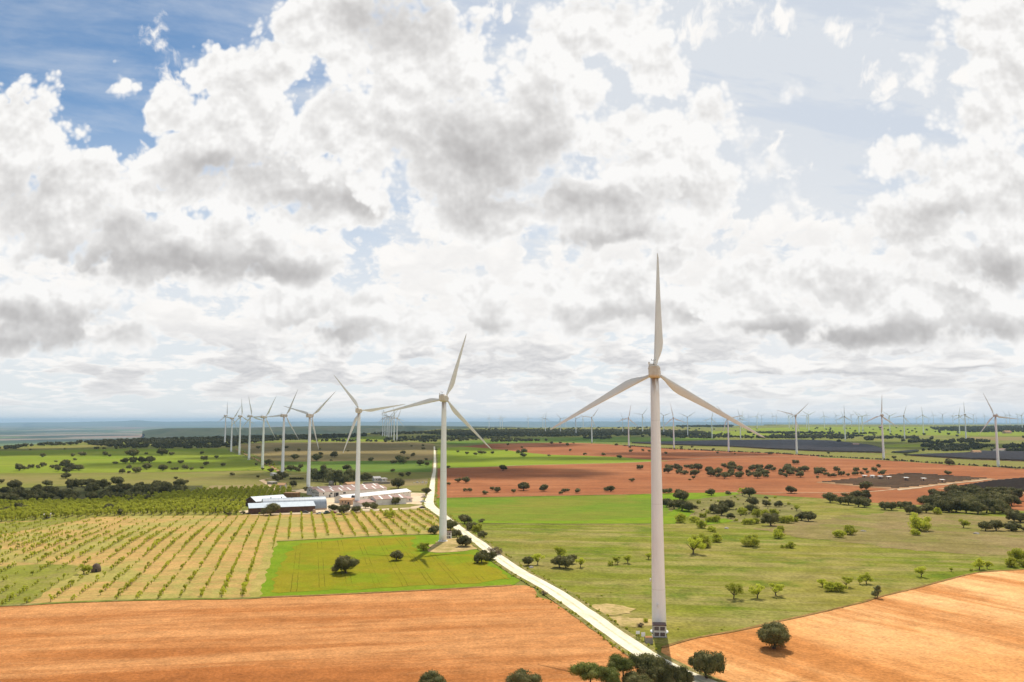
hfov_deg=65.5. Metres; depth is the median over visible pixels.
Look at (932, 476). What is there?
solar panel row
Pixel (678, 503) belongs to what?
holm oak
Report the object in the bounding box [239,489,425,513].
yard
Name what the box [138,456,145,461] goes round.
holm oak
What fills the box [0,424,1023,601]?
ground
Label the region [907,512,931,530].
bush
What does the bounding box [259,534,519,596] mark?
crop plot
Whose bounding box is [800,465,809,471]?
holm oak
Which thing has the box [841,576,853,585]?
almond tree
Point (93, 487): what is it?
holm oak
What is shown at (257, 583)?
grass strip
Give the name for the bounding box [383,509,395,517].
bush
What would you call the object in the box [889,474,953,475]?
solar panel row
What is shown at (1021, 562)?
bush
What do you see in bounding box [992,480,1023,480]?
solar panel row
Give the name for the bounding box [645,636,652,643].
slatted block
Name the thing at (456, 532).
holm oak
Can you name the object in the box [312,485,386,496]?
farm building
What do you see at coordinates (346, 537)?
field margin
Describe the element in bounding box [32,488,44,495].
holm oak
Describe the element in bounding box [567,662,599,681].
pine tree
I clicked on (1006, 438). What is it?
fallow field
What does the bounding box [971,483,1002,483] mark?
solar panel row
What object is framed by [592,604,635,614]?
turbine pad
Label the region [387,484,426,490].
pasture
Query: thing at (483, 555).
holm oak
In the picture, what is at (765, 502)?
holm oak
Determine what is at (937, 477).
solar panel row
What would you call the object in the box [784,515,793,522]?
bush
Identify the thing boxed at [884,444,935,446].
cereal field
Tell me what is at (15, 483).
holm oak
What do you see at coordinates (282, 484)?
cottage
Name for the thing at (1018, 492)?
holm oak
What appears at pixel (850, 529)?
bush
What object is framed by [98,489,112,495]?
holm oak
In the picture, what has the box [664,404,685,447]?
wind turbine
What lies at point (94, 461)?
cereal field
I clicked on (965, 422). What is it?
wind turbine
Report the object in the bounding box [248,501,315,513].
storage shed
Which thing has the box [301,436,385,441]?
cereal field
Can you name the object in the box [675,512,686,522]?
bush
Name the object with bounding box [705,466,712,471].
holm oak
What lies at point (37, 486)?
holm oak
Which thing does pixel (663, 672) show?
holm oak
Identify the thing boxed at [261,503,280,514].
holm oak
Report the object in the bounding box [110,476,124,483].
holm oak
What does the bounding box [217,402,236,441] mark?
wind turbine
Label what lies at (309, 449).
wind turbine
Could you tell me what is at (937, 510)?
bush
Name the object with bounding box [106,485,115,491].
holm oak
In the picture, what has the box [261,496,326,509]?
arched hangar
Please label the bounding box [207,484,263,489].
fallow field
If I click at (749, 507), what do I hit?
holm oak
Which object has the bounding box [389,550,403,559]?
holm oak
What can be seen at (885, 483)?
solar panel row
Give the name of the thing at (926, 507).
holm oak
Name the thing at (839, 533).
bush
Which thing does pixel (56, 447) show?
pasture
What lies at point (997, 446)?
wind turbine
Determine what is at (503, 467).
holm oak
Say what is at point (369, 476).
holm oak
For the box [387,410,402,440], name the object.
wind turbine
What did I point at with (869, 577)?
almond tree
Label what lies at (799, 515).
holm oak
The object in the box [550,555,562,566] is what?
holm oak
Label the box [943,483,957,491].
holm oak
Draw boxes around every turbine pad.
[427,538,476,552]
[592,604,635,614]
[613,616,651,626]
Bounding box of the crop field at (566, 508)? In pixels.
[436,494,685,523]
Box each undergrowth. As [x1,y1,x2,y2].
[240,450,278,469]
[682,497,801,518]
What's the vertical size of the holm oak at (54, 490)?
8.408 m
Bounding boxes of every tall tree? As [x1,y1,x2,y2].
[310,468,317,480]
[313,471,319,480]
[315,464,327,480]
[324,468,331,480]
[326,469,334,481]
[329,470,336,484]
[335,469,343,484]
[342,468,353,481]
[350,470,355,481]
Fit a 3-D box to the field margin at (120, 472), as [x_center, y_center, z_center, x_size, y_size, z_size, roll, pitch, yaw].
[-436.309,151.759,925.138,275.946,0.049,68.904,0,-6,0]
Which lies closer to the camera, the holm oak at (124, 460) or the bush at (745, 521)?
the bush at (745, 521)
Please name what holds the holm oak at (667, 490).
on the ground at (874, 442)
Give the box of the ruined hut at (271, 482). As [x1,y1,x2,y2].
[267,481,276,483]
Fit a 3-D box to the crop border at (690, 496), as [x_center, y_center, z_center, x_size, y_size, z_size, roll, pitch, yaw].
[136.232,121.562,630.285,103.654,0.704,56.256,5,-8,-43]
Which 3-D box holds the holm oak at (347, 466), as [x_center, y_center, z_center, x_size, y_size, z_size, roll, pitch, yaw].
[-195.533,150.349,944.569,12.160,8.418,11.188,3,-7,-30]
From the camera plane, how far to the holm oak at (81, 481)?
716.35 m
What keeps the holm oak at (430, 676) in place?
on the ploughed field at (489, 634)
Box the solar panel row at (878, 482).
[822,481,937,483]
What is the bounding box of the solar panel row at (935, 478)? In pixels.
[877,477,978,478]
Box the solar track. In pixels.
[899,479,990,489]
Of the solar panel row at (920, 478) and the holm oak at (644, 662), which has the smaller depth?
the holm oak at (644, 662)
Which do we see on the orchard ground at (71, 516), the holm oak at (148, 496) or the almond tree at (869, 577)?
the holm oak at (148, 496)
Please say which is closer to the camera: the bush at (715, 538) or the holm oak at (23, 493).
the bush at (715, 538)
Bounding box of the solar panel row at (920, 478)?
[858,477,971,479]
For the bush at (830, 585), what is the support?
on the meadow
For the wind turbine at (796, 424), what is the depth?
1383.75 m
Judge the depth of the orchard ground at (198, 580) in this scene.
329.06 m
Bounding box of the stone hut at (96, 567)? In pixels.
[91,563,100,571]
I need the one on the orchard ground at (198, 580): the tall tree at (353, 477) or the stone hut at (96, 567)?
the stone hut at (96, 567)
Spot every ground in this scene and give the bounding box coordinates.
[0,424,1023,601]
[0,490,293,521]
[0,508,452,605]
[637,443,886,452]
[819,473,987,488]
[921,456,1015,460]
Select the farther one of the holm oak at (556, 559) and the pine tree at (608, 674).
the holm oak at (556, 559)
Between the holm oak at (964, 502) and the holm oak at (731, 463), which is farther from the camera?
the holm oak at (731, 463)
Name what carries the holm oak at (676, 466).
on the red field at (590, 479)
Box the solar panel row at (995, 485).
[960,485,1023,485]
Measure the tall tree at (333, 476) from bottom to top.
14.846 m
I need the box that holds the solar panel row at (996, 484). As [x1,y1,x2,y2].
[964,484,1023,484]
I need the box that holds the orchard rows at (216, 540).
[0,507,438,599]
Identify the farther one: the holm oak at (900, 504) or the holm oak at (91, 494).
the holm oak at (91, 494)
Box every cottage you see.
[277,483,286,487]
[372,476,380,480]
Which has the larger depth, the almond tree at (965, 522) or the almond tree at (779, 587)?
the almond tree at (965, 522)
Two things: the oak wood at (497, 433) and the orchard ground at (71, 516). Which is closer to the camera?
the orchard ground at (71, 516)
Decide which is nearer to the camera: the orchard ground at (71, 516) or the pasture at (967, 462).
the orchard ground at (71, 516)
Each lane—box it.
[236,449,279,471]
[251,508,421,514]
[259,480,304,490]
[461,457,720,467]
[817,489,893,492]
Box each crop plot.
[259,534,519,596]
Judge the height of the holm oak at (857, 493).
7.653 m
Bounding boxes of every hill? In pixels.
[142,426,528,438]
[666,494,802,523]
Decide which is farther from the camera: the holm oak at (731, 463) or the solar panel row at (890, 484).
the holm oak at (731, 463)
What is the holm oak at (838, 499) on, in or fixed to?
on the meadow
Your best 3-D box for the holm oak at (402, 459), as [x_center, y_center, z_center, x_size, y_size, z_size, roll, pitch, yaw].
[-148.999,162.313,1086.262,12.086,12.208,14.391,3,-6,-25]
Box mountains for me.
[0,420,1023,426]
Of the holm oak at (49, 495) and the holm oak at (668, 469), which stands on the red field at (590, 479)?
the holm oak at (668, 469)
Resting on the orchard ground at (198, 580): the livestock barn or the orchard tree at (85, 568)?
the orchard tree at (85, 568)
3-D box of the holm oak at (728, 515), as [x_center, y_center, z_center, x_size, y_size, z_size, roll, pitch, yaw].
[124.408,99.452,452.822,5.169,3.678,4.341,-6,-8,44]
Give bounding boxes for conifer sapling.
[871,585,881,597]
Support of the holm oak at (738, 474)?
on the red field at (590, 479)
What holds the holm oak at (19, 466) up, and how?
on the cereal field at (94, 461)
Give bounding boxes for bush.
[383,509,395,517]
[416,542,428,550]
[472,523,482,531]
[487,546,502,553]
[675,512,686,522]
[689,515,699,521]
[691,533,711,547]
[695,519,706,527]
[706,526,715,531]
[710,515,720,521]
[710,533,721,542]
[736,507,747,514]
[739,533,760,546]
[741,518,748,524]
[751,508,762,516]
[753,517,759,523]
[769,508,778,513]
[772,529,785,537]
[776,525,784,531]
[778,516,785,522]
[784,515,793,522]
[784,541,795,547]
[823,580,836,591]
[832,529,846,537]
[834,581,847,591]
[844,524,857,534]
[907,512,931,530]
[910,528,920,534]
[932,507,941,513]
[1004,557,1017,566]
[1006,547,1023,560]
[1017,559,1023,566]
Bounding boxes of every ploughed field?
[0,585,636,681]
[661,570,1023,681]
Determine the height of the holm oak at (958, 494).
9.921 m
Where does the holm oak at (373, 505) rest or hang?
on the yard at (417, 498)
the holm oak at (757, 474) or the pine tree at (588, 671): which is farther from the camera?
the holm oak at (757, 474)
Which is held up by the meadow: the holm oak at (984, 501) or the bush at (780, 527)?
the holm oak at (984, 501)
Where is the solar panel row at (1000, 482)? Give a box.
[978,482,1023,482]
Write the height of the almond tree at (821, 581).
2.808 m
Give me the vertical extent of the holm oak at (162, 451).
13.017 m
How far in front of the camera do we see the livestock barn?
587.03 m
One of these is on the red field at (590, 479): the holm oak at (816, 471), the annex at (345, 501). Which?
the holm oak at (816, 471)
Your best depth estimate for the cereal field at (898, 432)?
3351.45 m
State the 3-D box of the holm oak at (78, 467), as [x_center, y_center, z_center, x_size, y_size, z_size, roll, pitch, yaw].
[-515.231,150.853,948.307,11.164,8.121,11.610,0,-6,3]
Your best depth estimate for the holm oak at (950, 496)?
519.61 m
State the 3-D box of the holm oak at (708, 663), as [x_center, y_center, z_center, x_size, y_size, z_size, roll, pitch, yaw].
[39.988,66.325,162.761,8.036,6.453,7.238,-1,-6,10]
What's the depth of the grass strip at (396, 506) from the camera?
531.61 m
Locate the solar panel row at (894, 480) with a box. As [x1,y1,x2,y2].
[840,479,954,481]
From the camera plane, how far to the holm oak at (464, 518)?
424.64 m
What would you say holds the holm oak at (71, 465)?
on the cereal field at (94, 461)
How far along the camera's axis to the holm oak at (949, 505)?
489.60 m
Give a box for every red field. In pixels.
[436,457,1023,510]
[463,443,818,460]
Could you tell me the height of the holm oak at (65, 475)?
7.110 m
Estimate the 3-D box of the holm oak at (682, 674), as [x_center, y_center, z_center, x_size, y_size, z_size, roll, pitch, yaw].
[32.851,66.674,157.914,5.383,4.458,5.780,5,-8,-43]
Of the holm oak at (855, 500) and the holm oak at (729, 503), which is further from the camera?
the holm oak at (855, 500)
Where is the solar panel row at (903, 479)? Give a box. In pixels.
[849,478,962,480]
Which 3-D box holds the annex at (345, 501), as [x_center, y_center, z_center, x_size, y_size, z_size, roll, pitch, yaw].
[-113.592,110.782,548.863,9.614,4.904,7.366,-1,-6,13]
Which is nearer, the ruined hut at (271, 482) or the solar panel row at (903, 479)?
the ruined hut at (271, 482)
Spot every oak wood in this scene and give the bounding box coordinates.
[0,431,433,448]
[417,428,710,441]
[485,424,1023,450]
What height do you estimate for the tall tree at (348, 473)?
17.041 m
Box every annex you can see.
[339,498,354,504]
[353,499,375,506]
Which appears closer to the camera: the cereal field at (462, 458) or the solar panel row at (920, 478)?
the solar panel row at (920, 478)
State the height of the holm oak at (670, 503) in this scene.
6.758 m
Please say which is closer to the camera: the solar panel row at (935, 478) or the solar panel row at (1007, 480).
the solar panel row at (1007, 480)
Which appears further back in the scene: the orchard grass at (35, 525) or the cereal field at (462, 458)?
the cereal field at (462, 458)
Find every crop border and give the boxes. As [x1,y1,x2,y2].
[476,508,694,523]
[626,492,738,499]
[704,518,733,524]
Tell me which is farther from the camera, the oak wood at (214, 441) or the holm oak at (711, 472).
the oak wood at (214, 441)
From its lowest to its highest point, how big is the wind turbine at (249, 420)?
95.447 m
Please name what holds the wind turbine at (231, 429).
on the ground at (874, 442)
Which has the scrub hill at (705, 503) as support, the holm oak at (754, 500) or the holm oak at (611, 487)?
the holm oak at (754, 500)
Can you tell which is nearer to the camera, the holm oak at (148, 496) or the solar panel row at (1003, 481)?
the holm oak at (148, 496)
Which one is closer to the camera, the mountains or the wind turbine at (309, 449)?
the wind turbine at (309, 449)
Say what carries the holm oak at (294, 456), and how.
on the brown field at (382, 451)
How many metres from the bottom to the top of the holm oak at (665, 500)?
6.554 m
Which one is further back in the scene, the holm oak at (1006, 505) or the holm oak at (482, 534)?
the holm oak at (1006, 505)
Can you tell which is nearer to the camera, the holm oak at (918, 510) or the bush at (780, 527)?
the bush at (780, 527)
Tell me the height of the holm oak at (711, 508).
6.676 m
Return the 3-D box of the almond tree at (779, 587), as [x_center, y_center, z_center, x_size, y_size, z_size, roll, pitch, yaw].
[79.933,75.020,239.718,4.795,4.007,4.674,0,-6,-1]
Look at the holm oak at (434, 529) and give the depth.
376.94 m
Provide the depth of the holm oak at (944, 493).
553.73 m
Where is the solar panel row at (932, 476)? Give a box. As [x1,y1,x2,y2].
[882,475,970,476]
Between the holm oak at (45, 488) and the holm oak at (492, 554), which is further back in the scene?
the holm oak at (45, 488)
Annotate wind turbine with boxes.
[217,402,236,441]
[224,408,239,451]
[232,409,253,454]
[241,400,266,459]
[254,397,275,467]
[263,390,297,471]
[284,391,335,486]
[334,375,403,500]
[381,411,394,436]
[383,335,490,540]
[383,410,387,436]
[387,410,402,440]
[392,408,402,440]
[550,253,764,633]
[583,408,598,442]
[617,406,635,445]
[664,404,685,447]
[704,413,715,438]
[719,408,741,451]
[778,406,805,453]
[835,411,852,439]
[862,401,897,459]
[893,405,909,438]
[954,409,974,438]
[980,395,1015,466]
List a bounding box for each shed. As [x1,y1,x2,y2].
[246,495,286,505]
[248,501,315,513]
[343,482,354,484]
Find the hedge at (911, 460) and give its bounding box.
[623,445,1023,468]
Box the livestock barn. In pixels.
[334,488,411,502]
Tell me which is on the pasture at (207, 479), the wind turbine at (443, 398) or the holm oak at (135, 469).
the holm oak at (135, 469)
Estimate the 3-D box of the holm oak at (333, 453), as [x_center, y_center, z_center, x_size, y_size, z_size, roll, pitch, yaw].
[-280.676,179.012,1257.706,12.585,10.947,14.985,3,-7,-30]
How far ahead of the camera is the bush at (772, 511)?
470.50 m
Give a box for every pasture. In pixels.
[0,471,283,487]
[29,445,118,448]
[266,478,373,488]
[289,471,430,478]
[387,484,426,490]
[633,445,1023,467]
[756,512,1023,556]
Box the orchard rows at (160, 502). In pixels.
[0,484,291,520]
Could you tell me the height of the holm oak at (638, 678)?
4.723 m
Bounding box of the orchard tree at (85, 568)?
[78,564,92,573]
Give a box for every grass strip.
[247,542,275,596]
[376,504,420,508]
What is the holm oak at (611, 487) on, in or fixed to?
on the red field at (590, 479)
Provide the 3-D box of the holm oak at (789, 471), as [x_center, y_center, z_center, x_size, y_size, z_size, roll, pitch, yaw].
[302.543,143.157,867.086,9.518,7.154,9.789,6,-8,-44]
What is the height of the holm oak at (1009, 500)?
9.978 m
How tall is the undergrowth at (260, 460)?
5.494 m
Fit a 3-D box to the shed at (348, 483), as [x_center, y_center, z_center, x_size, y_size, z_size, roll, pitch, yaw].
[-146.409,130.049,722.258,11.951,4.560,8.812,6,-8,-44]
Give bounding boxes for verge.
[421,446,725,681]
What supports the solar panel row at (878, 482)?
on the solar ground at (869, 479)
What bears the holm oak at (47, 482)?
on the pasture at (207, 479)
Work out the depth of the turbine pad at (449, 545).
330.74 m
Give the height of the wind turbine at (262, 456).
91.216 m
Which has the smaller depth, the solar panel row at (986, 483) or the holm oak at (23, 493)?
the holm oak at (23, 493)
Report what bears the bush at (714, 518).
on the meadow
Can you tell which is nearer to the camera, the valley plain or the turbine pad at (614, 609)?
the turbine pad at (614, 609)
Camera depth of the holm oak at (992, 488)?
594.22 m
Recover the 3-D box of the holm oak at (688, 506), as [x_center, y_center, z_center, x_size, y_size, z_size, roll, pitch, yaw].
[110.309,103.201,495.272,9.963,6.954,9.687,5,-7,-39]
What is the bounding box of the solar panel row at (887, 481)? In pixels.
[831,480,945,482]
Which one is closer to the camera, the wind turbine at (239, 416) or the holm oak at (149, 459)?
the holm oak at (149, 459)
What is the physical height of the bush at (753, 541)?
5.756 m
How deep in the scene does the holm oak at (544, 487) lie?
667.93 m
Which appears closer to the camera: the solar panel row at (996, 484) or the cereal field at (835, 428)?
the solar panel row at (996, 484)
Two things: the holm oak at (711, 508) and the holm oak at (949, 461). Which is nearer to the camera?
the holm oak at (711, 508)
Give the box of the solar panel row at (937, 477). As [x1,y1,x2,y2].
[875,476,986,478]
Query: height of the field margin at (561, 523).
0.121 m
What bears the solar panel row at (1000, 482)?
on the solar ground
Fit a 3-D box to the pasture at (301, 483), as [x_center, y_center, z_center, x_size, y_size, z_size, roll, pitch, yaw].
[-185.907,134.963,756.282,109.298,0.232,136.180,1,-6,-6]
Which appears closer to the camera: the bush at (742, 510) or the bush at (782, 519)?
the bush at (782, 519)
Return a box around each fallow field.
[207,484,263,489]
[374,479,428,486]
[543,427,678,429]
[969,437,1023,439]
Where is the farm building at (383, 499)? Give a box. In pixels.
[368,494,406,504]
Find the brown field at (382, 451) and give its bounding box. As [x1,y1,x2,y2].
[241,442,433,461]
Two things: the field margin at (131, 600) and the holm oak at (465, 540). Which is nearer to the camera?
the field margin at (131, 600)
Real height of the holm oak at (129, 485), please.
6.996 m
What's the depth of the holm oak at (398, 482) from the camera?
693.12 m
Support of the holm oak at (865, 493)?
on the red field at (590, 479)
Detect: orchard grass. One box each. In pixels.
[0,517,89,533]
[0,564,80,604]
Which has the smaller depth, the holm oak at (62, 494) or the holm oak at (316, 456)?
the holm oak at (62, 494)
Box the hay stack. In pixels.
[284,492,299,497]
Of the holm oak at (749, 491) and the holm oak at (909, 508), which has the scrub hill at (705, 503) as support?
the holm oak at (749, 491)
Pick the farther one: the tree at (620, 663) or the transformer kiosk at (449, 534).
the transformer kiosk at (449, 534)
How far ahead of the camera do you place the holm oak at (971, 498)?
508.04 m
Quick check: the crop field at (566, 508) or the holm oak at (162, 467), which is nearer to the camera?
the crop field at (566, 508)
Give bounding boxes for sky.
[0,0,1023,422]
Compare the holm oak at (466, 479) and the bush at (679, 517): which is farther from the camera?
the holm oak at (466, 479)
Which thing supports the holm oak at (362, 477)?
on the pasture at (301, 483)
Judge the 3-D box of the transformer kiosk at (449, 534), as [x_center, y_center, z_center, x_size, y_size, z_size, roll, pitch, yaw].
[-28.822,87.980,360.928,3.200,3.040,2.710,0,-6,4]
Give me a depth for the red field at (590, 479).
819.83 m
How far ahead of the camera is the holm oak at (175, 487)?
632.34 m
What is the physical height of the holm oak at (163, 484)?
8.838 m
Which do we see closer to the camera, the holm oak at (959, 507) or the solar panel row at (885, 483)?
the holm oak at (959, 507)
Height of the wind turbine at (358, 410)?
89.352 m
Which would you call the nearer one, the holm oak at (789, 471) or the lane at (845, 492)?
the lane at (845, 492)
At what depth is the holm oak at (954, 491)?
557.39 m
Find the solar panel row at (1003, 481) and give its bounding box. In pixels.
[983,481,1023,481]
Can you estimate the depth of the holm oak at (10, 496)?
562.89 m
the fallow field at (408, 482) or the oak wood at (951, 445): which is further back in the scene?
the oak wood at (951, 445)
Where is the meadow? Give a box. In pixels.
[462,497,1023,652]
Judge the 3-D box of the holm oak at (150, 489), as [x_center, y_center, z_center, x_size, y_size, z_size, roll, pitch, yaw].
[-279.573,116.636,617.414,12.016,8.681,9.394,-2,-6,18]
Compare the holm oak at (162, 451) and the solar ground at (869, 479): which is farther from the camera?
the holm oak at (162, 451)
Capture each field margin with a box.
[0,470,246,473]
[1,597,260,605]
[261,585,510,597]
[281,534,416,540]
[452,494,632,497]
[498,523,650,523]
[661,569,1023,647]
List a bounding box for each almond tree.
[531,553,544,564]
[554,546,566,555]
[575,557,585,566]
[612,556,620,564]
[623,554,631,562]
[686,537,706,553]
[725,582,743,598]
[748,584,764,597]
[768,583,784,595]
[817,579,825,586]
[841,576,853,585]
[859,572,873,583]
[914,566,926,576]
[958,519,970,527]
[972,558,985,569]
[985,561,993,568]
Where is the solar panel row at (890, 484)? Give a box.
[853,484,918,485]
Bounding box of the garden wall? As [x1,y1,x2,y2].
[363,482,389,483]
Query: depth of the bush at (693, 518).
433.19 m
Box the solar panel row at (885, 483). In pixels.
[835,482,927,484]
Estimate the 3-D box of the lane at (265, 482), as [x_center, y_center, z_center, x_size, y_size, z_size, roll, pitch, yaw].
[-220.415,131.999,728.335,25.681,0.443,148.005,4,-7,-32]
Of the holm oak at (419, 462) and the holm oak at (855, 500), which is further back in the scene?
the holm oak at (419, 462)
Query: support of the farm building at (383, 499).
on the yard at (417, 498)
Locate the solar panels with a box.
[632,439,1023,460]
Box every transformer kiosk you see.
[447,531,451,538]
[652,622,666,637]
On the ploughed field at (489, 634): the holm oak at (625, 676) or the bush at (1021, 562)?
the holm oak at (625, 676)
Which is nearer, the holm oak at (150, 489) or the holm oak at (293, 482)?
the holm oak at (150, 489)
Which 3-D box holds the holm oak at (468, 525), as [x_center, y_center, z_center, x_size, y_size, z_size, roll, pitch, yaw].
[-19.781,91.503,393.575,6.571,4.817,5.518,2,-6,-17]
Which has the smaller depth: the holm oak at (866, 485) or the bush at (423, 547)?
the bush at (423, 547)
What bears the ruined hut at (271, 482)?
on the ground at (874, 442)
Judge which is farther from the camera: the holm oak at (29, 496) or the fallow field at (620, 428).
the fallow field at (620, 428)
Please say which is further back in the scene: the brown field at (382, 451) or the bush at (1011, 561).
the brown field at (382, 451)
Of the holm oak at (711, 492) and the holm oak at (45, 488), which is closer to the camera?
the holm oak at (711, 492)
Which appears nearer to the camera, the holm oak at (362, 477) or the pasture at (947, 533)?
the pasture at (947, 533)
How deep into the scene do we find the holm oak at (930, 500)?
507.71 m
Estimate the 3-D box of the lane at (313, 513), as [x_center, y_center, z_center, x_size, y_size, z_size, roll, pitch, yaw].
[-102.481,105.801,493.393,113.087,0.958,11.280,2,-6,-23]
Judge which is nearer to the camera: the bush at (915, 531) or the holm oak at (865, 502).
the bush at (915, 531)
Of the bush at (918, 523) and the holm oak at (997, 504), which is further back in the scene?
the holm oak at (997, 504)
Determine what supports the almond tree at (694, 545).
on the meadow
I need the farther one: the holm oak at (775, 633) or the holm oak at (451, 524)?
the holm oak at (451, 524)
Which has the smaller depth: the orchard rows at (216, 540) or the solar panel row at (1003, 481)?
the orchard rows at (216, 540)
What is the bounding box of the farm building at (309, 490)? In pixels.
[306,483,378,494]
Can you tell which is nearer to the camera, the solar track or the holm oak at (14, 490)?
the holm oak at (14, 490)
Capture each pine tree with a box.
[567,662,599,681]
[595,665,621,681]
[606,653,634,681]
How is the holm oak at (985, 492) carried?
on the red field at (590, 479)
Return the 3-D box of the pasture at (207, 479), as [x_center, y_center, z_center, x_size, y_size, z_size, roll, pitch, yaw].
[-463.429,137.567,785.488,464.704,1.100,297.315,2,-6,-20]
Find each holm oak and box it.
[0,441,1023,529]
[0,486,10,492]
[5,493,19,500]
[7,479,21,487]
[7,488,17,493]
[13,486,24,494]
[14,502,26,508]
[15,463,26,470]
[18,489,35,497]
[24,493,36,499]
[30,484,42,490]
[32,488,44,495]
[41,480,52,485]
[42,485,52,490]
[44,492,54,498]
[47,486,58,493]
[55,490,68,498]
[59,459,70,466]
[61,472,71,478]
[62,467,71,471]
[64,494,77,499]
[65,463,76,470]
[65,478,79,488]
[70,491,80,496]
[74,464,83,469]
[78,479,85,486]
[83,478,97,484]
[84,483,99,491]
[85,491,98,498]
[96,479,111,488]
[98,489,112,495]
[100,492,110,499]
[103,503,113,508]
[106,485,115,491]
[108,492,119,497]
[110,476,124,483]
[114,486,123,491]
[115,483,127,489]
[120,458,128,463]
[120,490,135,497]
[125,483,132,489]
[129,457,137,462]
[130,485,144,491]
[132,467,140,472]
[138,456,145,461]
[142,463,151,469]
[144,483,159,488]
[144,486,158,494]
[144,494,153,498]
[145,456,155,462]
[156,448,168,454]
[158,464,167,470]
[158,486,168,492]
[160,482,172,487]
[168,484,180,492]
[174,478,186,484]
[180,484,187,490]
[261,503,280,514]
[264,459,272,463]
[271,474,282,480]
[278,472,288,478]
[286,465,295,469]
[289,480,296,486]
[290,454,299,458]
[311,453,322,460]
[328,504,337,509]
[330,451,337,456]
[330,555,359,572]
[337,504,349,513]
[342,464,351,468]
[351,505,360,512]
[360,474,367,479]
[362,502,369,507]
[364,472,372,478]
[369,502,377,508]
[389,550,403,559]
[390,477,404,488]
[391,497,400,503]
[398,456,406,463]
[416,460,423,464]
[418,669,445,681]
[421,487,431,493]
[428,525,438,533]
[447,519,458,529]
[452,529,462,536]
[456,535,471,545]
[458,514,472,523]
[461,476,470,481]
[465,521,476,529]
[474,549,489,562]
[478,531,487,536]
[488,551,497,559]
[499,465,507,469]
[505,668,541,681]
[518,482,529,489]
[522,556,533,565]
[539,484,548,490]
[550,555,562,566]
[559,555,574,567]
[607,485,615,491]
[621,671,638,681]
[626,673,654,681]
[629,652,668,679]
[646,662,677,681]
[663,467,672,472]
[663,498,670,506]
[667,499,677,508]
[671,665,694,681]
[674,463,682,468]
[674,490,688,499]
[675,499,685,510]
[680,502,697,511]
[687,650,726,678]
[689,469,699,474]
[693,463,702,469]
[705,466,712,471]
[705,489,715,495]
[706,469,715,475]
[708,503,716,512]
[713,467,722,472]
[713,503,729,514]
[721,472,729,478]
[724,499,734,507]
[726,513,735,517]
[727,461,736,465]
[735,472,742,476]
[742,487,756,496]
[744,504,758,512]
[745,497,758,504]
[748,464,755,469]
[753,471,761,477]
[756,620,790,648]
[760,512,779,525]
[762,500,771,505]
[764,464,772,469]
[774,500,782,505]
[785,486,797,492]
[786,469,794,474]
[794,512,805,519]
[795,470,803,476]
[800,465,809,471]
[803,511,816,520]
[813,469,822,474]
[821,492,837,502]
[835,496,843,503]
[841,495,853,504]
[848,490,861,497]
[851,496,863,506]
[859,481,873,489]
[859,498,870,506]
[861,490,871,497]
[878,501,889,509]
[885,501,897,509]
[896,501,904,507]
[903,501,911,505]
[904,504,916,512]
[912,507,921,513]
[916,495,926,503]
[918,503,933,512]
[922,497,938,509]
[928,489,937,494]
[932,491,951,495]
[932,499,949,511]
[939,500,956,511]
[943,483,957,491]
[943,494,956,499]
[944,458,954,464]
[947,499,964,511]
[948,488,964,494]
[951,493,968,496]
[957,485,968,491]
[959,496,977,501]
[960,499,974,512]
[966,483,982,489]
[966,487,983,494]
[966,500,988,513]
[972,494,990,498]
[975,490,994,494]
[975,498,992,512]
[977,521,992,530]
[983,486,999,491]
[987,498,1006,512]
[989,520,1004,530]
[994,494,1013,504]
[996,489,1013,494]
[1001,502,1012,512]
[1003,520,1021,530]
[1004,487,1023,497]
[1004,508,1020,520]
[1006,493,1021,505]
[1011,512,1023,521]
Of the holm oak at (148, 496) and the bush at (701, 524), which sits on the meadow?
the bush at (701, 524)
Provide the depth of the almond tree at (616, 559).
292.80 m
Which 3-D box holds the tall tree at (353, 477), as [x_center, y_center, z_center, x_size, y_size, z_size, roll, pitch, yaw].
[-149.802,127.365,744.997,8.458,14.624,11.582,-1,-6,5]
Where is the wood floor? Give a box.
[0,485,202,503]
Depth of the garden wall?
748.24 m
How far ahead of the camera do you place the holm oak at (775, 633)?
182.30 m
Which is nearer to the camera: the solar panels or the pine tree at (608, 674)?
the pine tree at (608, 674)
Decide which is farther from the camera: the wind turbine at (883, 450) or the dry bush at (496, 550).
the wind turbine at (883, 450)
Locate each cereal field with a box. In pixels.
[0,448,276,472]
[278,460,432,471]
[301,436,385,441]
[437,447,663,467]
[438,437,708,444]
[691,429,1023,436]
[732,427,931,429]
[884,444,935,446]
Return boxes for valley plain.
[0,426,634,445]
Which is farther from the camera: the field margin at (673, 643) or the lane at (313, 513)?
the lane at (313, 513)
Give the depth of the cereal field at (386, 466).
1048.78 m
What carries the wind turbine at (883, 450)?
on the pasture at (967, 462)
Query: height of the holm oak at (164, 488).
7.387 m
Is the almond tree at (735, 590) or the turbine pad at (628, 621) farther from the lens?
the almond tree at (735, 590)
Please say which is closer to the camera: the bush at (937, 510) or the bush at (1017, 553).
the bush at (1017, 553)
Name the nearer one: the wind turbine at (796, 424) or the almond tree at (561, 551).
the almond tree at (561, 551)

